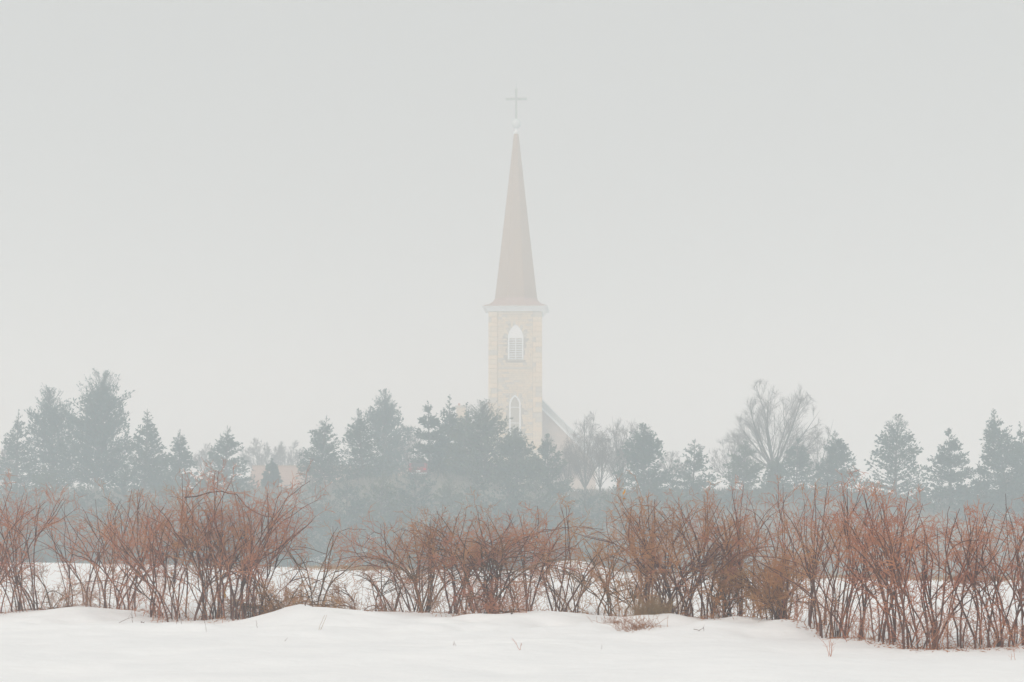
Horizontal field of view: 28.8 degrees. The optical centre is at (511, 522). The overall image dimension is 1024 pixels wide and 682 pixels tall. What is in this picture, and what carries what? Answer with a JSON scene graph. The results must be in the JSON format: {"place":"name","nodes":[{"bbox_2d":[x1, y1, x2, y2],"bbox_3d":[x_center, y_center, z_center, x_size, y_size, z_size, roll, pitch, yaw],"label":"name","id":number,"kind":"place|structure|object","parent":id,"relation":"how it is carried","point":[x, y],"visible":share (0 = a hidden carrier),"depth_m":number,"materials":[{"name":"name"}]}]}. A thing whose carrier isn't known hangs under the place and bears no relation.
{"place":"outdoors","nodes":[
{"label":"outdoors","id":0,"kind":"place"},
{"bbox_2d":[0,560,1023,681],"bbox_3d":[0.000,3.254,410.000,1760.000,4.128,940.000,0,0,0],"label":"snow ground","id":1,"kind":"structure","parent":0,"point":[79,643],"depth_m":27.87,"materials":[{"name":"white snow"}]},
{"bbox_2d":[0,496,58,612],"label":"bare shrub","id":2,"kind":"object","parent":1,"relation":"on","point":[6,544],"visible":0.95,"depth_m":36.99,"materials":[{"name":"brown plant"}]},
{"bbox_2d":[0,469,86,611],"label":"bare shrub","id":3,"kind":"object","parent":1,"relation":"on","point":[15,563],"visible":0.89,"depth_m":37.77,"materials":[{"name":"brown plant"}]},
{"bbox_2d":[7,558,99,610],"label":"bare shrub","id":4,"kind":"object","parent":1,"relation":"on","point":[62,597],"visible":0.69,"depth_m":38.56,"materials":[{"name":"beige plant"}]},
{"bbox_2d":[30,491,107,605],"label":"bare shrub","id":5,"kind":"object","parent":1,"relation":"on","point":[54,548],"visible":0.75,"depth_m":40.05,"materials":[{"name":"brown plant"}]},
{"bbox_2d":[32,500,130,605],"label":"bare shrub","id":6,"kind":"object","parent":1,"relation":"on","point":[85,589],"visible":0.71,"depth_m":39.50,"materials":[{"name":"brown plant"}]},
{"bbox_2d":[71,481,191,608],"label":"bare shrub","id":7,"kind":"object","parent":1,"relation":"on","point":[104,603],"visible":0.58,"depth_m":38.44,"materials":[{"name":"brown plant"}]},
{"bbox_2d":[61,483,203,622],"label":"bare shrub","id":8,"kind":"object","parent":1,"relation":"on","point":[152,611],"visible":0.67,"depth_m":35.97,"materials":[{"name":"brown plant"}]},
{"bbox_2d":[55,496,216,609],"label":"bare shrub","id":9,"kind":"object","parent":1,"relation":"on","point":[132,598],"visible":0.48,"depth_m":37.41,"materials":[{"name":"brown plant"}]},
{"bbox_2d":[75,470,227,621],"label":"bare shrub","id":10,"kind":"object","parent":1,"relation":"on","point":[177,613],"visible":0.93,"depth_m":35.27,"materials":[{"name":"brown plant"}]},
{"bbox_2d":[130,497,266,617],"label":"bare shrub","id":11,"kind":"object","parent":1,"relation":"on","point":[211,588],"visible":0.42,"depth_m":35.73,"materials":[{"name":"brown plant"}]},
{"bbox_2d":[136,469,291,620],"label":"bare shrub","id":12,"kind":"object","parent":1,"relation":"on","point":[204,583],"visible":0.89,"depth_m":35.31,"materials":[{"name":"brown plant"}]},
{"bbox_2d":[155,457,334,622],"bbox_3d":[-4.538,0.331,35.597,2.888,2.981,3.806,0,0,-32],"label":"bare shrub","id":13,"kind":"object","parent":1,"relation":"on","point":[248,569],"visible":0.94,"depth_m":35.31,"materials":[{"name":"brown plant"}]},
{"bbox_2d":[211,478,328,616],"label":"bare shrub","id":14,"kind":"object","parent":1,"relation":"on","point":[267,561],"visible":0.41,"depth_m":36.27,"materials":[{"name":"brown plant"}]},
{"bbox_2d":[216,565,361,619],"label":"bare shrub","id":15,"kind":"object","parent":1,"relation":"on","point":[270,605],"visible":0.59,"depth_m":35.57,"materials":[{"name":"beige plant"}]},
{"bbox_2d":[257,521,378,607],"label":"bare shrub","id":16,"kind":"object","parent":1,"relation":"on","point":[324,574],"visible":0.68,"depth_m":36.85,"materials":[{"name":"beige plant"}]},
{"bbox_2d":[304,577,398,611],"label":"bare shrub","id":17,"kind":"object","parent":1,"relation":"on","point":[343,593],"visible":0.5,"depth_m":37.17,"materials":[{"name":"brown plant"}]},
{"bbox_2d":[344,548,442,611],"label":"bare shrub","id":18,"kind":"object","parent":1,"relation":"on","point":[370,580],"visible":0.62,"depth_m":36.88,"materials":[{"name":"beige plant"}]},
{"bbox_2d":[324,503,488,612],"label":"bare shrub","id":19,"kind":"object","parent":1,"relation":"on","point":[381,556],"visible":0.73,"depth_m":36.37,"materials":[{"name":"brown plant"}]},
{"bbox_2d":[338,509,493,612],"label":"bare shrub","id":20,"kind":"object","parent":1,"relation":"on","point":[413,575],"visible":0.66,"depth_m":36.42,"materials":[{"name":"brown plant"}]},
{"bbox_2d":[383,500,591,613],"bbox_3d":[-0.925,0.665,36.156,3.536,2.266,3.383,0,0,-41],"label":"bare shrub","id":21,"kind":"object","parent":1,"relation":"on","point":[443,571],"visible":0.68,"depth_m":35.88,"materials":[{"name":"brown plant"}]},
{"bbox_2d":[393,486,586,616],"bbox_3d":[-0.538,0.549,35.247,2.399,2.371,3.143,0,0,-33],"label":"bare shrub","id":22,"kind":"object","parent":1,"relation":"on","point":[463,557],"visible":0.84,"depth_m":35.17,"materials":[{"name":"beige plant"}]},
{"bbox_2d":[399,509,590,613],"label":"bare shrub","id":23,"kind":"object","parent":1,"relation":"on","point":[495,574],"visible":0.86,"depth_m":35.13,"materials":[{"name":"brown plant"}]},
{"bbox_2d":[445,567,546,613],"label":"bare shrub","id":24,"kind":"object","parent":1,"relation":"on","point":[498,607],"visible":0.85,"depth_m":34.73,"materials":[{"name":"brown plant"}]},
{"bbox_2d":[0,601,1023,651],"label":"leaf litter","id":25,"kind":"object","parent":1,"relation":"on","point":[859,639],"visible":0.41,"depth_m":31.43,"materials":[{"name":"brown plant"}]},
{"bbox_2d":[435,501,605,611],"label":"bare shrub","id":26,"kind":"object","parent":1,"relation":"on","point":[541,570],"visible":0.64,"depth_m":35.56,"materials":[{"name":"brown plant"}]},
{"bbox_2d":[520,535,607,612],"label":"bare shrub","id":27,"kind":"object","parent":1,"relation":"on","point":[578,596],"visible":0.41,"depth_m":37.61,"materials":[{"name":"brown plant"}]},
{"bbox_2d":[493,493,653,613],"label":"bare shrub","id":28,"kind":"object","parent":1,"relation":"on","point":[567,604],"visible":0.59,"depth_m":36.72,"materials":[{"name":"brown plant"}]},
{"bbox_2d":[543,525,679,615],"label":"bare shrub","id":29,"kind":"object","parent":1,"relation":"on","point":[573,573],"visible":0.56,"depth_m":36.28,"materials":[{"name":"beige plant"}]},
{"bbox_2d":[589,545,681,616],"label":"bare shrub","id":30,"kind":"object","parent":1,"relation":"on","point":[630,592],"visible":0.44,"depth_m":34.77,"materials":[{"name":"brown plant"}]},
{"bbox_2d":[614,590,683,615],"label":"grass tuft","id":31,"kind":"object","parent":1,"relation":"on","point":[650,609],"visible":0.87,"depth_m":32.31,"materials":[{"name":"beige plant"}]},
{"bbox_2d":[555,470,748,615],"bbox_3d":[2.628,0.445,33.703,3.271,2.665,2.982,0,0,-18],"label":"bare shrub","id":32,"kind":"object","parent":1,"relation":"on","point":[647,586],"visible":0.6,"depth_m":33.79,"materials":[{"name":"brown plant"}]},
{"bbox_2d":[572,474,762,616],"bbox_3d":[2.556,0.505,32.842,2.812,2.643,2.889,0,0,34],"label":"bare shrub","id":33,"kind":"object","parent":1,"relation":"on","point":[644,542],"visible":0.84,"depth_m":32.76,"materials":[{"name":"brown plant"}]},
{"bbox_2d":[608,487,743,616],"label":"bare shrub","id":34,"kind":"object","parent":1,"relation":"on","point":[680,594],"visible":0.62,"depth_m":33.10,"materials":[{"name":"brown plant"}]},
{"bbox_2d":[640,481,795,618],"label":"bare shrub","id":35,"kind":"object","parent":1,"relation":"on","point":[730,546],"visible":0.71,"depth_m":32.77,"materials":[{"name":"brown plant"}]},
{"bbox_2d":[693,554,767,619],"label":"bare shrub","id":36,"kind":"object","parent":1,"relation":"on","point":[724,599],"visible":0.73,"depth_m":32.49,"materials":[{"name":"beige plant"}]},
{"bbox_2d":[690,474,773,616],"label":"bare shrub","id":37,"kind":"object","parent":1,"relation":"on","point":[741,612],"visible":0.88,"depth_m":32.42,"materials":[{"name":"brown plant"}]},
{"bbox_2d":[692,486,810,618],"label":"bare shrub","id":38,"kind":"object","parent":1,"relation":"on","point":[757,525],"visible":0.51,"depth_m":32.67,"materials":[{"name":"brown plant"}]},
{"bbox_2d":[716,543,822,619],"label":"bare shrub","id":39,"kind":"object","parent":1,"relation":"on","point":[768,590],"visible":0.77,"depth_m":32.10,"materials":[{"name":"brown plant"}]},
{"bbox_2d":[718,474,829,620],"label":"bare shrub","id":40,"kind":"object","parent":1,"relation":"on","point":[765,549],"visible":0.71,"depth_m":32.21,"materials":[{"name":"brown plant"}]},
{"bbox_2d":[780,466,887,633],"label":"bare shrub","id":41,"kind":"object","parent":1,"relation":"on","point":[810,613],"visible":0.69,"depth_m":30.68,"materials":[{"name":"brown plant"}]},
{"bbox_2d":[738,482,939,638],"bbox_3d":[4.754,0.582,29.878,2.920,2.509,2.526,0,0,30],"label":"bare shrub","id":42,"kind":"object","parent":1,"relation":"on","point":[836,629],"visible":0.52,"depth_m":29.74,"materials":[{"name":"brown plant"}]},
{"bbox_2d":[813,489,943,638],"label":"bare shrub","id":43,"kind":"object","parent":1,"relation":"on","point":[860,631],"visible":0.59,"depth_m":28.94,"materials":[{"name":"brown plant"}]},
{"bbox_2d":[822,478,944,642],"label":"bare shrub","id":44,"kind":"object","parent":1,"relation":"on","point":[880,630],"visible":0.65,"depth_m":28.35,"materials":[{"name":"brown plant"}]},
{"bbox_2d":[802,487,987,644],"bbox_3d":[5.485,0.641,28.018,2.884,2.324,1.693,0,0,-26],"label":"bare shrub","id":45,"kind":"object","parent":1,"relation":"on","point":[884,593],"visible":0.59,"depth_m":28.02,"materials":[{"name":"brown plant"}]},
{"bbox_2d":[824,482,996,650],"bbox_3d":[5.527,0.622,27.187,1.977,2.393,2.043,0,0,-37],"label":"bare shrub","id":46,"kind":"object","parent":1,"relation":"on","point":[902,591],"visible":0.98,"depth_m":27.04,"materials":[{"name":"brown plant"}]},
{"bbox_2d":[865,500,1022,648],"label":"bare shrub","id":47,"kind":"object","parent":1,"relation":"on","point":[929,590],"visible":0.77,"depth_m":27.28,"materials":[{"name":"brown plant"}]},
{"bbox_2d":[909,498,1021,650],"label":"bare shrub","id":48,"kind":"object","parent":1,"relation":"on","point":[961,640],"visible":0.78,"depth_m":27.28,"materials":[{"name":"brown plant"}]},
{"bbox_2d":[922,494,1023,647],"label":"bare shrub","id":49,"kind":"object","parent":1,"relation":"on","point":[1000,641],"visible":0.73,"depth_m":27.43,"materials":[{"name":"brown plant"}]},
{"bbox_2d":[939,506,1023,647],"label":"bare shrub","id":50,"kind":"object","parent":1,"relation":"on","point":[988,645],"visible":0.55,"depth_m":27.55,"materials":[{"name":"brown plant"}]},
{"bbox_2d":[945,494,1023,648],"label":"bare shrub","id":51,"kind":"object","parent":1,"relation":"on","point":[1020,592],"visible":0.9,"depth_m":27.23,"materials":[{"name":"brown plant"}]},
{"bbox_2d":[0,478,1023,576],"bbox_3d":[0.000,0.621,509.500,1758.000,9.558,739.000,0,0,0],"label":"hillside","id":52,"kind":"structure","parent":0,"point":[998,530],"depth_m":176.46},
{"bbox_2d":[0,410,44,492],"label":"spruce tree","id":53,"kind":"object","parent":52,"relation":"on","point":[12,448],"visible":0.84,"depth_m":197.90,"materials":[{"name":"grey plant"}]},
{"bbox_2d":[0,478,50,533],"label":"evergreen bush","id":54,"kind":"object","parent":52,"relation":"on","point":[15,489],"visible":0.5,"depth_m":173.86,"materials":[{"name":"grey plant"}]},
{"bbox_2d":[19,465,84,520],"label":"evergreen bush","id":55,"kind":"object","parent":52,"relation":"on","point":[46,480],"visible":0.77,"depth_m":175.82,"materials":[{"name":"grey plant"}]},
{"bbox_2d":[20,385,92,487],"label":"pine tree","id":56,"kind":"object","parent":52,"relation":"on","point":[55,420],"visible":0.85,"depth_m":199.42,"materials":[{"name":"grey plant"}]},
{"bbox_2d":[35,502,99,562],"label":"evergreen bush","id":57,"kind":"object","parent":52,"relation":"on","point":[63,523],"visible":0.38,"depth_m":169.14,"materials":[{"name":"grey plant"}]},
{"bbox_2d":[56,478,123,523],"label":"evergreen bush","id":58,"kind":"object","parent":52,"relation":"on","point":[82,502],"visible":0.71,"depth_m":175.78,"materials":[{"name":"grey plant"}]},
{"bbox_2d":[52,368,142,489],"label":"pine tree","id":59,"kind":"object","parent":52,"relation":"on","point":[96,430],"visible":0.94,"depth_m":196.50,"materials":[{"name":"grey plant"}]},
{"bbox_2d":[85,464,161,538],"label":"evergreen bush","id":60,"kind":"object","parent":52,"relation":"on","point":[121,485],"visible":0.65,"depth_m":173.31,"materials":[{"name":"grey plant"}]},
{"bbox_2d":[115,409,168,490],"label":"spruce tree","id":61,"kind":"object","parent":52,"relation":"on","point":[145,455],"visible":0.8,"depth_m":194.16,"materials":[{"name":"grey plant"}]},
{"bbox_2d":[136,478,191,515],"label":"evergreen bush","id":62,"kind":"object","parent":52,"relation":"on","point":[162,494],"visible":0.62,"depth_m":176.72,"materials":[{"name":"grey plant"}]},
{"bbox_2d":[151,429,201,490],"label":"spruce tree","id":63,"kind":"object","parent":52,"relation":"on","point":[176,464],"visible":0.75,"depth_m":190.56,"materials":[{"name":"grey plant"}]},
{"bbox_2d":[192,425,258,489],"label":"spruce tree","id":64,"kind":"object","parent":52,"relation":"on","point":[223,451],"visible":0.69,"depth_m":188.91,"materials":[{"name":"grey plant"}]},
{"bbox_2d":[216,479,266,529],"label":"evergreen bush","id":65,"kind":"object","parent":52,"relation":"on","point":[238,484],"visible":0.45,"depth_m":174.11,"materials":[{"name":"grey plant"}]},
{"bbox_2d":[239,438,286,466],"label":"bare tree","id":66,"kind":"object","parent":52,"relation":"on","point":[264,455],"visible":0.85,"depth_m":249.69,"materials":[{"name":"grey plant"}]},
{"bbox_2d":[259,458,283,489],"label":"spruce tree","id":67,"kind":"object","parent":52,"relation":"on","point":[274,473],"visible":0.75,"depth_m":187.11,"materials":[{"name":"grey plant"}]},
{"bbox_2d":[280,474,335,535],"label":"evergreen bush","id":68,"kind":"object","parent":52,"relation":"on","point":[317,510],"visible":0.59,"depth_m":174.21,"materials":[{"name":"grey plant"}]},
{"bbox_2d":[289,415,348,489],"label":"spruce tree","id":69,"kind":"object","parent":52,"relation":"on","point":[323,451],"visible":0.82,"depth_m":189.08,"materials":[{"name":"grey plant"}]},
{"bbox_2d":[292,498,365,567],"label":"evergreen bush","id":70,"kind":"object","parent":52,"relation":"on","point":[335,524],"visible":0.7,"depth_m":167.19,"materials":[{"name":"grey plant"}]},
{"bbox_2d":[248,465,438,490],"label":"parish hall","id":71,"kind":"structure","parent":52,"relation":"on","point":[286,474],"depth_m":241.42,"materials":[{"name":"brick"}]},
{"bbox_2d":[327,408,398,483],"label":"spruce tree","id":72,"kind":"object","parent":52,"relation":"on","point":[357,442],"visible":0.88,"depth_m":188.68,"materials":[{"name":"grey plant"}]},
{"bbox_2d":[342,503,397,563],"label":"evergreen bush","id":73,"kind":"object","parent":52,"relation":"on","point":[379,519],"visible":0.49,"depth_m":169.15,"materials":[{"name":"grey plant"}]},
{"bbox_2d":[356,388,414,479],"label":"pine tree","id":74,"kind":"object","parent":52,"relation":"on","point":[381,420],"visible":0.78,"depth_m":208.82,"materials":[{"name":"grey plant"}]},
{"bbox_2d":[404,401,457,478],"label":"spruce tree","id":75,"kind":"object","parent":52,"relation":"on","point":[433,435],"visible":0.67,"depth_m":192.38,"materials":[{"name":"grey plant"}]},
{"bbox_2d":[419,479,469,536],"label":"evergreen bush","id":76,"kind":"object","parent":52,"relation":"on","point":[445,493],"visible":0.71,"depth_m":173.08,"materials":[{"name":"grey plant"}]},
{"bbox_2d":[431,394,463,477],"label":"spruce tree","id":77,"kind":"object","parent":52,"relation":"on","point":[450,420],"visible":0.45,"depth_m":194.16,"materials":[{"name":"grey plant"}]},
{"bbox_2d":[438,398,534,485],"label":"evergreen tree","id":78,"kind":"object","parent":52,"relation":"on","point":[487,426],"visible":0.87,"depth_m":184.72,"materials":[{"name":"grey plant"}]},
{"bbox_2d":[471,479,542,534],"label":"evergreen bush","id":79,"kind":"object","parent":52,"relation":"on","point":[515,501],"visible":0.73,"depth_m":172.62,"materials":[{"name":"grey plant"}]},
{"bbox_2d":[0,470,1023,579],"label":"dry brush","id":80,"kind":"object","parent":52,"relation":"on","point":[365,482],"visible":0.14,"depth_m":178.72,"materials":[{"name":"plant"}]},
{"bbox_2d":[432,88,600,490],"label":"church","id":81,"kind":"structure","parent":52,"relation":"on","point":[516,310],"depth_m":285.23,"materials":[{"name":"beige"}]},
{"bbox_2d":[487,428,549,489],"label":"evergreen tree","id":82,"kind":"object","parent":52,"relation":"on","point":[523,467],"visible":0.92,"depth_m":183.46,"materials":[{"name":"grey plant"}]},
{"bbox_2d":[529,433,574,491],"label":"evergreen tree","id":83,"kind":"object","parent":52,"relation":"on","point":[548,468],"visible":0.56,"depth_m":190.51,"materials":[{"name":"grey plant"}]},
{"bbox_2d":[535,476,589,532],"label":"evergreen bush","id":84,"kind":"object","parent":52,"relation":"on","point":[559,490],"visible":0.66,"depth_m":174.64,"materials":[{"name":"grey plant"}]},
{"bbox_2d":[563,409,606,490],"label":"bare tree","id":85,"kind":"object","parent":52,"relation":"on","point":[584,482],"visible":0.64,"depth_m":201.53,"materials":[{"name":"grey plant"}]},
{"bbox_2d":[557,484,624,524],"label":"evergreen bush","id":86,"kind":"object","parent":52,"relation":"on","point":[590,501],"visible":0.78,"depth_m":175.83,"materials":[{"name":"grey plant"}]},
{"bbox_2d":[574,428,623,493],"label":"bare tree","id":87,"kind":"object","parent":52,"relation":"on","point":[602,440],"visible":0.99,"depth_m":184.92,"materials":[{"name":"grey plant"}]},
{"bbox_2d":[577,512,633,571],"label":"evergreen bush","id":88,"kind":"object","parent":52,"relation":"on","point":[601,536],"visible":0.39,"depth_m":165.62,"materials":[{"name":"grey plant"}]},
{"bbox_2d":[580,486,653,522],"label":"evergreen bush","id":89,"kind":"object","parent":52,"relation":"on","point":[604,497],"visible":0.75,"depth_m":175.82,"materials":[{"name":"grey plant"}]},
{"bbox_2d":[594,418,651,486],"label":"bare tree","id":90,"kind":"object","parent":52,"relation":"on","point":[622,464],"visible":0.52,"depth_m":190.93,"materials":[{"name":"grey plant"}]},
{"bbox_2d":[610,422,677,500],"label":"evergreen tree","id":91,"kind":"object","parent":52,"relation":"on","point":[644,451],"visible":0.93,"depth_m":181.27,"materials":[{"name":"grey plant"}]},
{"bbox_2d":[628,477,688,539],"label":"evergreen bush","id":92,"kind":"object","parent":52,"relation":"on","point":[656,491],"visible":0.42,"depth_m":173.21,"materials":[{"name":"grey plant"}]},
{"bbox_2d":[662,440,721,504],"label":"spruce tree","id":93,"kind":"object","parent":52,"relation":"on","point":[689,483],"visible":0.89,"depth_m":179.67,"materials":[{"name":"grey plant"}]},
{"bbox_2d":[705,433,757,488],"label":"bare tree","id":94,"kind":"object","parent":52,"relation":"on","point":[726,458],"visible":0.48,"depth_m":200.13,"materials":[{"name":"grey plant"}]},
{"bbox_2d":[711,440,776,501],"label":"spruce tree","id":95,"kind":"object","parent":52,"relation":"on","point":[747,473],"visible":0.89,"depth_m":180.51,"materials":[{"name":"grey plant"}]},
{"bbox_2d":[724,378,826,487],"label":"bare tree","id":96,"kind":"object","parent":52,"relation":"on","point":[759,437],"visible":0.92,"depth_m":193.96,"materials":[{"name":"grey plant"}]},
{"bbox_2d":[771,436,825,501],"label":"spruce tree","id":97,"kind":"object","parent":52,"relation":"on","point":[800,462],"visible":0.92,"depth_m":180.77,"materials":[{"name":"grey plant"}]},
{"bbox_2d":[810,431,866,501],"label":"spruce tree","id":98,"kind":"object","parent":52,"relation":"on","point":[835,447],"visible":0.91,"depth_m":180.68,"materials":[{"name":"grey plant"}]},
{"bbox_2d":[851,414,933,505],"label":"pine tree","id":99,"kind":"object","parent":52,"relation":"on","point":[900,443],"visible":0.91,"depth_m":179.80,"materials":[{"name":"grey plant"}]},
{"bbox_2d":[917,428,991,510],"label":"spruce tree","id":100,"kind":"object","parent":52,"relation":"on","point":[951,475],"visible":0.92,"depth_m":179.70,"materials":[{"name":"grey plant"}]},
{"bbox_2d":[946,489,984,521],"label":"evergreen bush","id":101,"kind":"object","parent":52,"relation":"on","point":[968,500],"visible":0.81,"depth_m":177.11,"materials":[{"name":"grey plant"}]},
{"bbox_2d":[963,461,1004,518],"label":"spruce tree","id":102,"kind":"object","parent":52,"relation":"on","point":[977,487],"visible":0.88,"depth_m":178.21,"materials":[{"name":"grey plant"}]},
{"bbox_2d":[969,408,1023,514],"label":"spruce tree","id":103,"kind":"object","parent":52,"relation":"on","point":[1003,456],"visible":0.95,"depth_m":178.86,"materials":[{"name":"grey plant"}]},
{"bbox_2d":[0,0,1023,498],"label":"sky","id":104,"kind":"structure","parent":0,"point":[266,219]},
{"bbox_2d":[171,557,1023,582],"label":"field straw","id":105,"kind":"object","parent":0,"point":[373,569],"visible":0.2,"depth_m":69.87,"materials":[{"name":"brown plant"}]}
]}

